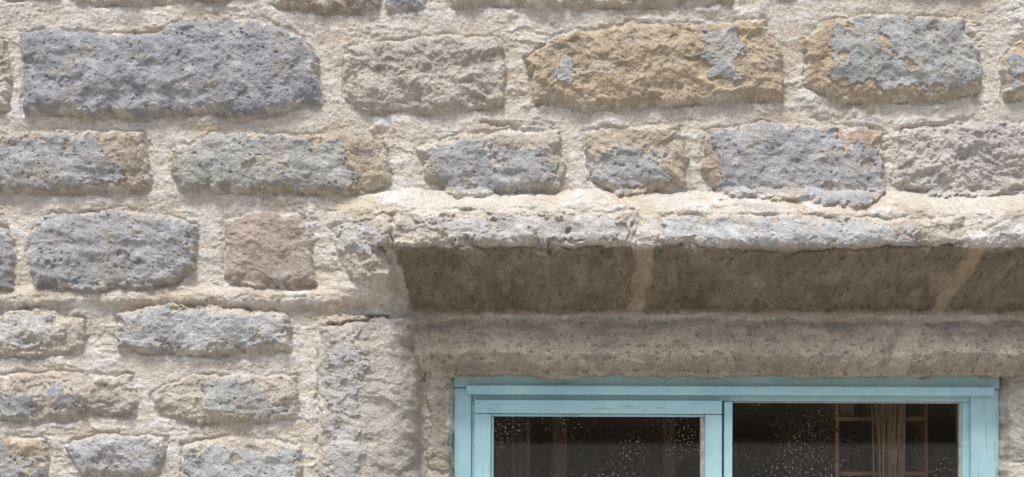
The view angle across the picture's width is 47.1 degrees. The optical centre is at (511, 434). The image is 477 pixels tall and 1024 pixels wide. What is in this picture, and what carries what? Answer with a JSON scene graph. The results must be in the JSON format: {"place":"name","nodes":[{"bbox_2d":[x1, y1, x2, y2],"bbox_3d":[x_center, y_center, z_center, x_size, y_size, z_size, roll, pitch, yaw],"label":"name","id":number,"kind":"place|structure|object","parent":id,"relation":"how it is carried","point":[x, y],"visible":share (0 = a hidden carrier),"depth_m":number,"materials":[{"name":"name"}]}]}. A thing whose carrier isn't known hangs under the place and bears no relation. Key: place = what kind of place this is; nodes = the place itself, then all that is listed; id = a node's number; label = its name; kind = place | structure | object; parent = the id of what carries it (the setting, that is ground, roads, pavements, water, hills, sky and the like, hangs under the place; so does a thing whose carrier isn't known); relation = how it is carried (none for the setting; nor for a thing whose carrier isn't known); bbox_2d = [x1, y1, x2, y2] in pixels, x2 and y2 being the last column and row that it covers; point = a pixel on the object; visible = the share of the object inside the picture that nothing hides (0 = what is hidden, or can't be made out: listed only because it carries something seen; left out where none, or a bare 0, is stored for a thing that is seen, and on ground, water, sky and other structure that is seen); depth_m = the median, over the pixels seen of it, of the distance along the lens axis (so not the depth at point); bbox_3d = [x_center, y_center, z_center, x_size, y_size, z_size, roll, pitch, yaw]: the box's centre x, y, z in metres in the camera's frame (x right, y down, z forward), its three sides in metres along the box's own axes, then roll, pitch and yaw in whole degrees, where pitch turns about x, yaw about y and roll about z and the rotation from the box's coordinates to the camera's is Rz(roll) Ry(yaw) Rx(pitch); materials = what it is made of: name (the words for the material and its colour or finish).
{"place":"outdoors","nodes":[
{"label":"outdoors","id":0,"kind":"place"},
{"label":"ground","id":1,"kind":"structure","parent":0,"visible":0},
{"bbox_2d":[0,0,1023,476],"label":"stone wall","id":2,"kind":"structure","parent":1,"relation":"on","point":[178,178],"depth_m":2.98,"materials":[{"name":"stone"}]},
{"bbox_2d":[317,316,424,476],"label":"stone window jamb","id":3,"kind":"object","parent":2,"relation":"attached to","point":[371,397],"visible":1,"depth_m":2.97,"materials":[{"name":"stone"}]},
{"bbox_2d":[425,308,1023,380],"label":"stone lintel","id":4,"kind":"structure","parent":3,"relation":"on","point":[720,343],"depth_m":3.05,"materials":[{"name":"stone"}]},
{"bbox_2d":[330,207,1023,309],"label":"hood mould","id":5,"kind":"object","parent":4,"relation":"on","point":[736,258],"visible":1,"depth_m":2.93,"materials":[{"name":"stone"}]},
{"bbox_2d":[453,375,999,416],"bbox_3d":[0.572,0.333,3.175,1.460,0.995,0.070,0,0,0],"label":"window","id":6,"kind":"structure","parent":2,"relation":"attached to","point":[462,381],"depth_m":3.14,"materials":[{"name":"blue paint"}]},
{"bbox_2d":[454,388,471,476],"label":"frame stile","id":7,"kind":"object","parent":6,"relation":"attached to","point":[462,433],"visible":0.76,"depth_m":3.14,"materials":[{"name":"blue paint"}]},
{"bbox_2d":[474,414,490,476],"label":"sash stile","id":8,"kind":"object","parent":6,"relation":"attached to","point":[482,445],"visible":1,"depth_m":3.13,"materials":[{"name":"blue paint"}]},
{"bbox_2d":[491,417,493,476],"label":"sash bead","id":9,"kind":"object","parent":6,"relation":"attached to","point":[492,446],"visible":1,"depth_m":3.15,"materials":[{"name":"blue paint"}]},
{"bbox_2d":[472,400,529,476],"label":"curtain","id":10,"kind":"object","parent":6,"relation":"hanging from","point":[511,446],"visible":0.25,"depth_m":3.27,"materials":[{"name":"grey fabric"}]},
{"bbox_2d":[474,400,721,413],"bbox_3d":[0.230,-0.073,3.154,0.662,0.037,0.040,0,0,0],"label":"sash top rail","id":11,"kind":"object","parent":6,"relation":"attached to","point":[597,406],"visible":1,"depth_m":3.13,"materials":[{"name":"blue paint"}]},
{"bbox_2d":[704,415,721,476],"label":"sash stile","id":12,"kind":"object","parent":6,"relation":"attached to","point":[713,449],"visible":1,"depth_m":3.13,"materials":[{"name":"blue paint"}]},
{"bbox_2d":[720,401,732,476],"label":"frame mullion","id":13,"kind":"object","parent":6,"relation":"attached to","point":[727,415],"visible":0.8,"depth_m":3.14},
{"bbox_2d":[466,385,994,395],"bbox_3d":[0.580,-0.117,3.128,1.405,0.026,0.021,0,0,0],"label":"drip rail","id":14,"kind":"object","parent":6,"relation":"attached to","point":[730,390],"visible":1,"depth_m":3.12,"materials":[{"name":"blue paint"}]},
{"bbox_2d":[956,402,961,476],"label":"glazing bead","id":15,"kind":"object","parent":6,"relation":"attached to","point":[959,442],"visible":1,"depth_m":3.16,"materials":[{"name":"white wood"}]},
{"bbox_2d":[969,389,998,476],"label":"frame stile","id":16,"kind":"object","parent":6,"relation":"attached to","point":[983,432],"visible":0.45,"depth_m":3.14,"materials":[{"name":"blue paint"}]},
{"bbox_3d":[0.556,0.865,3.176,1.333,0.052,0.070,0,0,0],"label":"frame","id":17,"kind":"object","parent":6,"relation":"attached to","visible":0},
{"bbox_2d":[472,401,476,476],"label":"frame rebate","id":18,"kind":"object","parent":17,"relation":"attached to","point":[473,413],"visible":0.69,"depth_m":3.15,"materials":[{"name":"blue paint"}]},
{"bbox_2d":[956,402,968,476],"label":"frame rebate","id":19,"kind":"object","parent":17,"relation":"attached to","point":[965,439],"visible":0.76,"depth_m":3.15,"materials":[{"name":"blue paint"}]},
{"bbox_3d":[0.227,0.796,3.155,0.570,0.059,0.040,0,0,0],"label":"sash bottom rail","id":20,"kind":"object","parent":17,"relation":"on","visible":0},
{"bbox_2d":[699,417,704,476],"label":"sash bead","id":21,"kind":"object","parent":20,"relation":"on","point":[702,447],"visible":1,"depth_m":3.15,"materials":[{"name":"white wood"}]},
{"bbox_2d":[530,403,955,476],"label":"back wall","id":22,"kind":"structure","parent":1,"relation":"on","point":[755,447],"depth_m":5.40,"materials":[{"name":"brown paint"}]},
{"label":"room floor","id":23,"kind":"structure","parent":0,"visible":0},
{"bbox_2d":[552,417,675,476],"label":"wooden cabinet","id":24,"kind":"object","parent":23,"relation":"on","point":[613,446],"depth_m":4.00,"materials":[{"name":"brown wood"}]},
{"bbox_2d":[818,403,927,476],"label":"bookshelf","id":25,"kind":"object","parent":23,"relation":"on","point":[848,453],"visible":0.36,"depth_m":3.49,"materials":[{"name":"brown wood"}]},
{"bbox_2d":[767,403,840,476],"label":"houseplant","id":26,"kind":"object","parent":25,"relation":"on","point":[804,453],"visible":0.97,"depth_m":3.35,"materials":[{"name":"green plant"}]},
{"bbox_2d":[871,403,905,476],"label":"dried reed bundle","id":27,"kind":"object","parent":25,"relation":"on","point":[887,462],"visible":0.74,"depth_m":3.32,"materials":[{"name":"beige plant"}]}
]}

